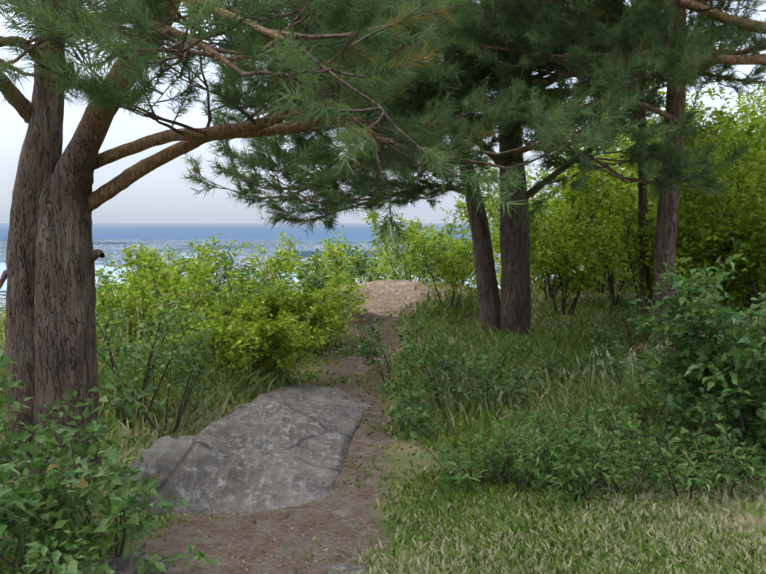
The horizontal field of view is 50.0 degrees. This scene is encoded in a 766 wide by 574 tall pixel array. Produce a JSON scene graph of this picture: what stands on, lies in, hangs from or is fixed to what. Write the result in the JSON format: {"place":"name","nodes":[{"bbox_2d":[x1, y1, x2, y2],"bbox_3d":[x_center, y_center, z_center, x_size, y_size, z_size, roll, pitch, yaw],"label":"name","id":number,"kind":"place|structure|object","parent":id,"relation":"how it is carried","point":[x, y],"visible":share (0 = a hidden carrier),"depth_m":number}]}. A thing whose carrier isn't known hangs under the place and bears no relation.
{"place":"outdoors","nodes":[
{"label":"outdoors","id":0,"kind":"place"},
{"bbox_2d":[0,223,765,573],"bbox_3d":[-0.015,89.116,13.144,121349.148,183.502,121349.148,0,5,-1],"label":"ground","id":1,"kind":"structure","parent":0,"point":[242,537],"depth_m":5.49},
{"bbox_2d":[77,358,382,573],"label":"stones","id":2,"kind":"object","parent":1,"relation":"on","point":[120,565],"visible":0.42,"depth_m":3.90},
{"bbox_2d":[100,384,367,515],"bbox_3d":[-0.888,1.115,6.597,1.546,0.538,4.376,0,5,4],"label":"rock slab","id":3,"kind":"object","parent":1,"relation":"on","point":[284,446],"visible":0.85,"depth_m":5.40},
{"bbox_2d":[0,196,499,386],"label":"scrub","id":4,"kind":"object","parent":1,"relation":"on","point":[250,312],"depth_m":10.18},
{"bbox_2d":[0,0,684,483],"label":"pine","id":5,"kind":"object","parent":1,"relation":"on","point":[125,12],"depth_m":4.13},
{"bbox_2d":[0,231,765,573],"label":"bush","id":6,"kind":"object","parent":1,"relation":"on","point":[696,371],"depth_m":5.23},
{"bbox_2d":[0,256,765,573],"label":"grass","id":7,"kind":"structure","parent":1,"relation":"on","point":[474,510],"depth_m":5.72},
{"bbox_2d":[321,280,463,316],"bbox_3d":[0.161,0.307,14.331,3.800,0.812,5.200,0,5,-1],"label":"mound","id":8,"kind":"object","parent":1,"relation":"on","point":[384,294],"visible":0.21,"depth_m":13.40},
{"bbox_2d":[176,0,765,337],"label":"pine","id":9,"kind":"object","parent":1,"relation":"on","point":[405,109],"depth_m":7.68},
{"bbox_2d":[361,77,765,329],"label":"bushes","id":10,"kind":"object","parent":1,"relation":"on","point":[605,225],"depth_m":11.08},
{"bbox_2d":[385,0,765,358],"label":"pine","id":11,"kind":"object","parent":1,"relation":"on","point":[580,7],"depth_m":7.13},
{"bbox_2d":[414,391,765,509],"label":"shrubs","id":12,"kind":"object","parent":1,"relation":"on","point":[556,453],"depth_m":4.81},
{"bbox_2d":[0,0,765,222],"label":"sky","id":13,"kind":"structure","parent":0,"point":[160,196]}
]}

